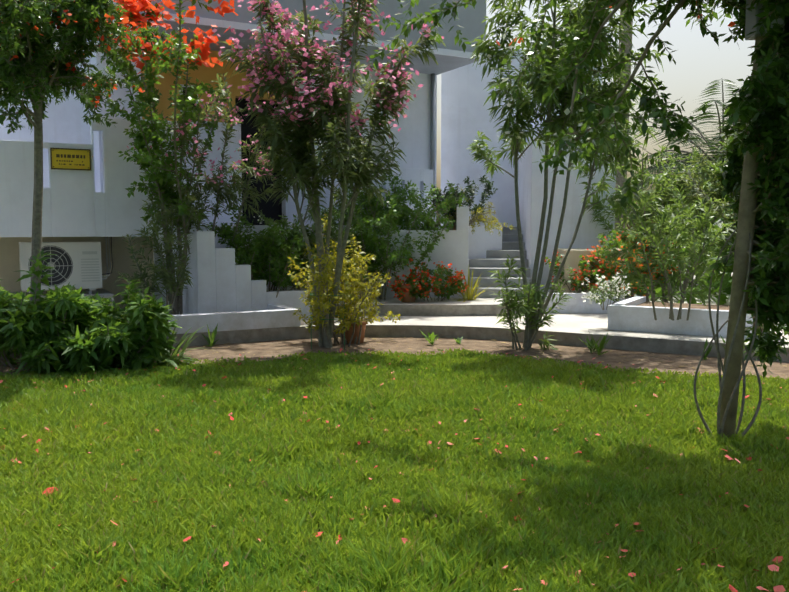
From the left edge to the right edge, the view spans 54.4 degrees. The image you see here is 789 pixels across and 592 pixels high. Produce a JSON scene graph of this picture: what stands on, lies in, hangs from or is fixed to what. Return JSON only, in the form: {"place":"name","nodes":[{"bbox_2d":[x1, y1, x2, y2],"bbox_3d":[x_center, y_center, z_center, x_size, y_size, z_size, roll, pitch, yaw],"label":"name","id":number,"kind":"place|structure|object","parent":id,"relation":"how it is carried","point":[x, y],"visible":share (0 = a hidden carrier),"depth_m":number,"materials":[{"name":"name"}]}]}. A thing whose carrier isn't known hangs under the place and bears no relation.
{"place":"outdoors","nodes":[
{"label":"outdoors","id":0,"kind":"place"},
{"bbox_2d":[10,289,113,305],"bbox_3d":[-4.420,0.110,10.181,1.494,0.305,1.392,0,5,1],"label":"concrete ac plinth","id":1,"kind":"object","parent":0,"point":[106,293],"visible":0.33,"depth_m":10.06,"materials":[{"name":"grey concrete"}]},
{"bbox_2d":[19,242,101,292],"bbox_3d":[-4.323,-0.384,9.945,0.994,0.630,0.764,0,5,1],"label":"outdoor ac unit","id":2,"kind":"object","parent":1,"relation":"on","point":[79,264],"visible":0.73,"depth_m":9.83,"materials":[{"name":"white metal"}]},
{"bbox_2d":[225,219,317,297],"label":"bush","id":3,"kind":"object","parent":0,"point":[281,269],"visible":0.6,"depth_m":9.83,"materials":[{"name":"green plant"}]},
{"bbox_2d":[0,337,788,380],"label":"soil strip","id":4,"kind":"object","parent":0,"point":[270,349],"visible":0.43,"depth_m":8.07,"materials":[{"name":"brown soil"}]},
{"bbox_2d":[0,249,119,371],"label":"bush","id":5,"kind":"object","parent":4,"relation":"on","point":[65,310],"visible":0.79,"depth_m":6.86,"materials":[{"name":"green plant"}]},
{"bbox_2d":[2,314,161,379],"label":"plant clump","id":6,"kind":"object","parent":4,"relation":"on","point":[59,367],"visible":0.29,"depth_m":6.74,"materials":[{"name":"green plant"}]},
{"bbox_2d":[0,0,169,359],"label":"pomegranate tree","id":7,"kind":"object","parent":4,"relation":"on","point":[32,59],"visible":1,"depth_m":6.96,"materials":[{"name":"green plant"}]},
{"bbox_2d":[15,277,181,373],"bbox_3d":[-2.671,0.397,7.160,1.314,1.098,1.488,0,5,1],"label":"bush","id":8,"kind":"object","parent":4,"relation":"on","point":[142,325],"visible":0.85,"depth_m":6.94,"materials":[{"name":"green plant"}]},
{"bbox_2d":[136,324,211,367],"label":"plant clump","id":9,"kind":"object","parent":4,"relation":"on","point":[168,360],"visible":0.42,"depth_m":7.63,"materials":[{"name":"green plant"}]},
{"bbox_2d":[310,291,345,348],"bbox_3d":[-0.718,0.270,8.261,0.388,0.620,0.388,0,5,1],"label":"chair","id":10,"kind":"object","parent":4,"relation":"on","point":[329,317],"visible":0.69,"depth_m":8.27,"materials":[{"name":"green"}]},
{"bbox_2d":[212,0,446,347],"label":"oleander tree","id":11,"kind":"object","parent":4,"relation":"on","point":[332,97],"visible":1,"depth_m":8.04,"materials":[{"name":"green plant"}]},
{"bbox_2d":[287,217,400,346],"bbox_3d":[-0.478,-0.185,8.593,1.291,1.486,1.648,-2,5,-17],"label":"yellow-leaved shrub","id":12,"kind":"object","parent":4,"relation":"on","point":[349,296],"visible":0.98,"depth_m":8.33,"materials":[{"name":"yellow plant"}]},
{"bbox_2d":[345,319,367,343],"bbox_3d":[-0.456,0.406,8.768,0.295,0.260,0.302,0,5,1],"label":"terracotta pot","id":13,"kind":"object","parent":4,"relation":"on","point":[348,334],"visible":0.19,"depth_m":8.67,"materials":[{"name":"orange ceramic"}]},
{"bbox_2d":[3,337,783,376],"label":"litter dry leaves","id":14,"kind":"object","parent":4,"relation":"on","point":[468,349],"visible":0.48,"depth_m":8.03,"materials":[{"name":"brown plant"}]},
{"bbox_2d":[202,323,746,359],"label":"weeds","id":15,"kind":"object","parent":4,"relation":"on","point":[591,343],"depth_m":8.02,"materials":[{"name":"green plant"}]},
{"bbox_2d":[488,254,573,350],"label":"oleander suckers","id":16,"kind":"object","parent":4,"relation":"on","point":[512,305],"visible":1,"depth_m":8.20,"materials":[{"name":"green plant"}]},
{"bbox_2d":[467,0,667,347],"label":"tree","id":17,"kind":"object","parent":4,"relation":"on","point":[564,119],"visible":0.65,"depth_m":8.16,"materials":[{"name":"green plant"}]},
{"bbox_2d":[0,231,788,591],"bbox_3d":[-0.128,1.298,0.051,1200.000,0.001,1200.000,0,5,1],"label":"lawn","id":18,"kind":"structure","parent":0,"point":[418,525],"depth_m":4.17,"materials":[{"name":"green plant"}]},
{"bbox_2d":[0,237,154,308],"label":"recess wall","id":19,"kind":"structure","parent":18,"relation":"on","point":[120,254],"depth_m":10.91,"materials":[{"name":"beige paint"}]},
{"bbox_2d":[0,0,501,333],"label":"white house walls","id":20,"kind":"structure","parent":18,"relation":"on","point":[225,292],"depth_m":9.62,"materials":[{"name":"white paint"}]},
{"bbox_2d":[50,148,90,170],"bbox_3d":[-3.991,-1.687,9.461,0.460,0.260,0.018,-3,6,-28],"label":"nameplate","id":21,"kind":"object","parent":20,"relation":"attached to","point":[69,159],"visible":1,"depth_m":9.46,"materials":[{"name":"yellow metal"}]},
{"bbox_2d":[180,84,197,111],"bbox_3d":[-3.088,-2.967,11.534,0.250,0.400,0.159,0,5,1],"label":"small window frame","id":22,"kind":"object","parent":20,"relation":"attached to","point":[182,93],"visible":0.21,"depth_m":11.48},
{"bbox_2d":[183,87,195,108],"bbox_3d":[-3.079,-2.966,11.517,0.170,0.320,0.102,0,5,1],"label":"wall lamp","id":23,"kind":"object","parent":22,"relation":"in","point":[188,98],"visible":0.14,"depth_m":11.50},
{"bbox_2d":[0,38,436,224],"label":"house facade","id":24,"kind":"structure","parent":20,"relation":"attached to","point":[63,122],"depth_m":11.86,"materials":[{"name":"white paint"}]},
{"bbox_2d":[205,205,302,290],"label":"green shrub","id":25,"kind":"object","parent":20,"relation":"on","point":[223,230],"visible":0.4,"depth_m":9.98,"materials":[{"name":"green plant"}]},
{"bbox_2d":[235,98,281,224],"bbox_3d":[-2.201,-2.132,12.315,0.800,2.000,0.020,-3,6,-28],"label":"door","id":26,"kind":"structure","parent":20,"relation":"attached to","point":[272,208],"depth_m":12.33,"materials":[{"name":"black"}]},
{"bbox_2d":[139,0,485,74],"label":"balcony","id":27,"kind":"structure","parent":20,"relation":"on","point":[470,19],"depth_m":11.40,"materials":[{"name":"white paint"}]},
{"bbox_2d":[158,12,486,59],"bbox_3d":[-0.807,-3.687,10.984,4.522,0.090,2.574,0,5,1],"label":"ledge","id":28,"kind":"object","parent":27,"relation":"attached to","point":[247,26],"depth_m":10.78,"materials":[{"name":"white concrete"}]},
{"bbox_2d":[354,136,380,164],"bbox_3d":[-0.499,-2.390,13.141,0.600,0.670,0.032,-3,6,-28],"label":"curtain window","id":29,"kind":"structure","parent":20,"relation":"attached to","point":[378,143],"depth_m":13.21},
{"bbox_2d":[430,73,434,220],"bbox_3d":[0.670,-2.564,13.528,0.074,2.650,0.074,2,5,24],"label":"downpipe","id":30,"kind":"object","parent":20,"relation":"attached to","point":[432,125],"visible":0.65,"depth_m":13.47,"materials":[{"name":"grey metal"}]},
{"bbox_2d":[0,348,788,591],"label":"fallen petals","id":31,"kind":"object","parent":18,"relation":"on","point":[778,588],"visible":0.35,"depth_m":3.65,"materials":[{"name":"plant"}]},
{"bbox_2d":[361,0,788,437],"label":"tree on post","id":32,"kind":"object","parent":18,"relation":"on","point":[757,151],"visible":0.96,"depth_m":4.59,"materials":[{"name":"green plant"}]},
{"bbox_2d":[745,0,784,39],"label":"post lamp box","id":33,"kind":"object","parent":32,"relation":"attached to","point":[752,19],"visible":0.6,"depth_m":4.50,"materials":[{"name":"grey metal"}]},
{"bbox_2d":[615,3,632,248],"bbox_3d":[6.307,-6.385,20.338,5.440,11.783,5.464,0,5,1],"label":"pole","id":34,"kind":"object","parent":18,"relation":"on","point":[620,180],"visible":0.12,"depth_m":20.05,"materials":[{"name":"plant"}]},
{"bbox_2d":[616,181,704,264],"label":"shrub","id":35,"kind":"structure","parent":18,"relation":"on","point":[654,190],"depth_m":21.37,"materials":[{"name":"green plant"}]},
{"bbox_2d":[616,79,744,281],"bbox_3d":[6.810,-2.291,15.979,4.579,4.380,4.713,2,5,24],"label":"palm","id":36,"kind":"object","parent":18,"relation":"on","point":[698,139],"visible":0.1,"depth_m":15.82,"materials":[{"name":"green plant"}]},
{"bbox_2d":[614,165,783,304],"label":"shrub","id":37,"kind":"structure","parent":18,"relation":"on","point":[726,286],"depth_m":12.10,"materials":[{"name":"green plant"}]},
{"bbox_2d":[1,247,788,362],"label":"terrace paving","id":38,"kind":"structure","parent":0,"point":[568,329],"depth_m":8.93,"materials":[{"name":"concrete"}]},
{"bbox_2d":[114,191,201,314],"bbox_3d":[-2.746,-0.436,9.032,0.956,1.598,1.084,0,5,1],"label":"shrub","id":39,"kind":"object","parent":38,"relation":"on","point":[166,271],"visible":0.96,"depth_m":8.93,"materials":[{"name":"green plant"}]},
{"bbox_2d":[96,0,237,314],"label":"flowering tree","id":40,"kind":"object","parent":38,"relation":"on","point":[164,179],"visible":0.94,"depth_m":8.97,"materials":[{"name":"green plant"}]},
{"bbox_2d":[127,72,275,252],"bbox_3d":[-2.339,-1.304,9.598,2.174,2.936,1.810,1,5,17],"label":"flowering shrub","id":41,"kind":"object","parent":38,"relation":"on","point":[228,190],"visible":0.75,"depth_m":9.48,"materials":[{"name":"green plant"}]},
{"bbox_2d":[313,297,538,315],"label":"step","id":42,"kind":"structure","parent":38,"relation":"on","point":[453,307],"depth_m":10.16,"materials":[{"name":"concrete"}]},
{"bbox_2d":[254,204,353,289],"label":"green shrub","id":43,"kind":"object","parent":42,"relation":"on","point":[312,239],"visible":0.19,"depth_m":10.26,"materials":[{"name":"green plant"}]},
{"bbox_2d":[284,213,356,298],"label":"bush","id":44,"kind":"object","parent":42,"relation":"on","point":[347,258],"visible":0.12,"depth_m":10.61,"materials":[{"name":"green plant"}]},
{"bbox_2d":[327,180,452,299],"bbox_3d":[-0.116,-0.857,11.077,1.861,1.788,2.361,0,5,1],"label":"bush","id":45,"kind":"object","parent":42,"relation":"on","point":[381,254],"visible":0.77,"depth_m":10.62,"materials":[{"name":"green plant"}]},
{"bbox_2d":[398,285,417,302],"bbox_3d":[0.190,-0.033,10.521,0.274,0.230,0.281,0,5,1],"label":"terracotta pot","id":46,"kind":"object","parent":42,"relation":"on","point":[407,298],"visible":0.54,"depth_m":10.43,"materials":[{"name":"brown ceramic"}]},
{"bbox_2d":[387,274,429,301],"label":"flowering bush","id":47,"kind":"object","parent":46,"relation":"in","point":[396,288],"visible":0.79,"depth_m":10.39,"materials":[{"name":"red plant"}]},
{"bbox_2d":[404,258,468,301],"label":"flowering bush","id":48,"kind":"object","parent":42,"relation":"on","point":[451,285],"visible":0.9,"depth_m":10.60,"materials":[{"name":"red plant"}]},
{"bbox_2d":[445,268,492,301],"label":"spiky plant","id":49,"kind":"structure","parent":42,"relation":"on","point":[469,294],"depth_m":10.80,"materials":[{"name":"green plant"}]},
{"bbox_2d":[469,227,531,297],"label":"stone stairs","id":50,"kind":"structure","parent":42,"relation":"on","point":[493,259],"depth_m":12.12,"materials":[{"name":"grey stone"}]},
{"bbox_2d":[340,49,624,313],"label":"block walls","id":51,"kind":"structure","parent":38,"relation":"on","point":[465,117],"depth_m":12.00,"materials":[{"name":"white paint"}]},
{"bbox_2d":[304,186,375,241],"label":"shrub","id":52,"kind":"object","parent":51,"relation":"on","point":[334,220],"visible":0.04,"depth_m":11.34,"materials":[{"name":"green plant"}]},
{"bbox_2d":[339,173,466,256],"bbox_3d":[0.107,-1.267,11.636,1.918,1.310,1.819,0,5,1],"label":"shrub","id":53,"kind":"object","parent":51,"relation":"on","point":[407,212],"visible":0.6,"depth_m":11.45,"materials":[{"name":"green plant"}]},
{"bbox_2d":[427,175,497,229],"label":"dark plant","id":54,"kind":"object","parent":51,"relation":"on","point":[470,190],"depth_m":11.99,"materials":[{"name":"green plant"}]},
{"bbox_2d":[430,184,513,235],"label":"yellow-leaved shrub","id":55,"kind":"object","parent":51,"relation":"on","point":[480,217],"visible":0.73,"depth_m":11.69,"materials":[{"name":"yellow plant"}]},
{"bbox_2d":[555,248,629,299],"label":"wall","id":56,"kind":"structure","parent":38,"relation":"on","point":[573,259],"depth_m":10.88,"materials":[{"name":"paint"}]},
{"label":"cream planter soil","id":57,"kind":"structure","parent":56,"relation":"in","visible":0},
{"bbox_2d":[545,246,617,292],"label":"flowering bush","id":58,"kind":"object","parent":57,"relation":"on","point":[596,268],"visible":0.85,"depth_m":10.63,"materials":[{"name":"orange plant"}]},
{"bbox_2d":[590,229,684,301],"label":"flowering bush","id":59,"kind":"object","parent":38,"relation":"on","point":[639,291],"visible":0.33,"depth_m":10.54,"materials":[{"name":"green plant"}]},
{"bbox_2d":[585,132,741,302],"bbox_3d":[3.974,-1.114,10.966,2.345,2.620,1.570,0,5,1],"label":"oleander bush","id":60,"kind":"object","parent":38,"relation":"on","point":[663,177],"visible":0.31,"depth_m":10.82,"materials":[{"name":"green plant"}]},
{"bbox_2d":[608,296,752,338],"bbox_3d":[3.445,0.225,9.008,1.500,0.280,1.450,3,6,30],"label":"planter box","id":61,"kind":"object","parent":38,"relation":"on","point":[627,315],"depth_m":8.46,"materials":[{"name":"paint"}]},
{"bbox_2d":[636,302,763,330],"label":"planter soil","id":62,"kind":"structure","parent":61,"relation":"in","point":[694,306],"depth_m":9.44,"materials":[{"name":"brown soil"}]},
{"bbox_2d":[600,167,736,320],"bbox_3d":[2.892,-0.544,8.075,1.363,1.628,1.735,0,5,1],"label":"bush planter","id":63,"kind":"object","parent":62,"relation":"in","point":[670,254],"visible":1,"depth_m":8.07,"materials":[{"name":"green plant"}]},
{"bbox_2d":[661,150,775,266],"bbox_3d":[5.146,-1.012,10.165,2.926,2.668,2.021,4,6,39],"label":"oleander bush","id":64,"kind":"object","parent":38,"relation":"on","point":[719,207],"visible":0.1,"depth_m":10.35,"materials":[{"name":"green plant"}]},
{"bbox_2d":[45,0,754,230],"label":"sky","id":65,"kind":"structure","parent":0,"point":[699,61],"materials":[{"name":"white"}]},
{"bbox_2d":[581,270,632,309],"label":"white flower","id":66,"kind":"object","parent":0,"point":[602,286],"visible":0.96,"depth_m":8.88,"materials":[{"name":"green plant"}]},
{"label":"recess floor paving","id":67,"kind":"structure","parent":0,"visible":0},
{"bbox_2d":[85,237,112,293],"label":"ac pipe brackets","id":68,"kind":"object","parent":67,"relation":"on","point":[106,276],"visible":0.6,"depth_m":10.68,"materials":[{"name":"grey metal"}]}
]}

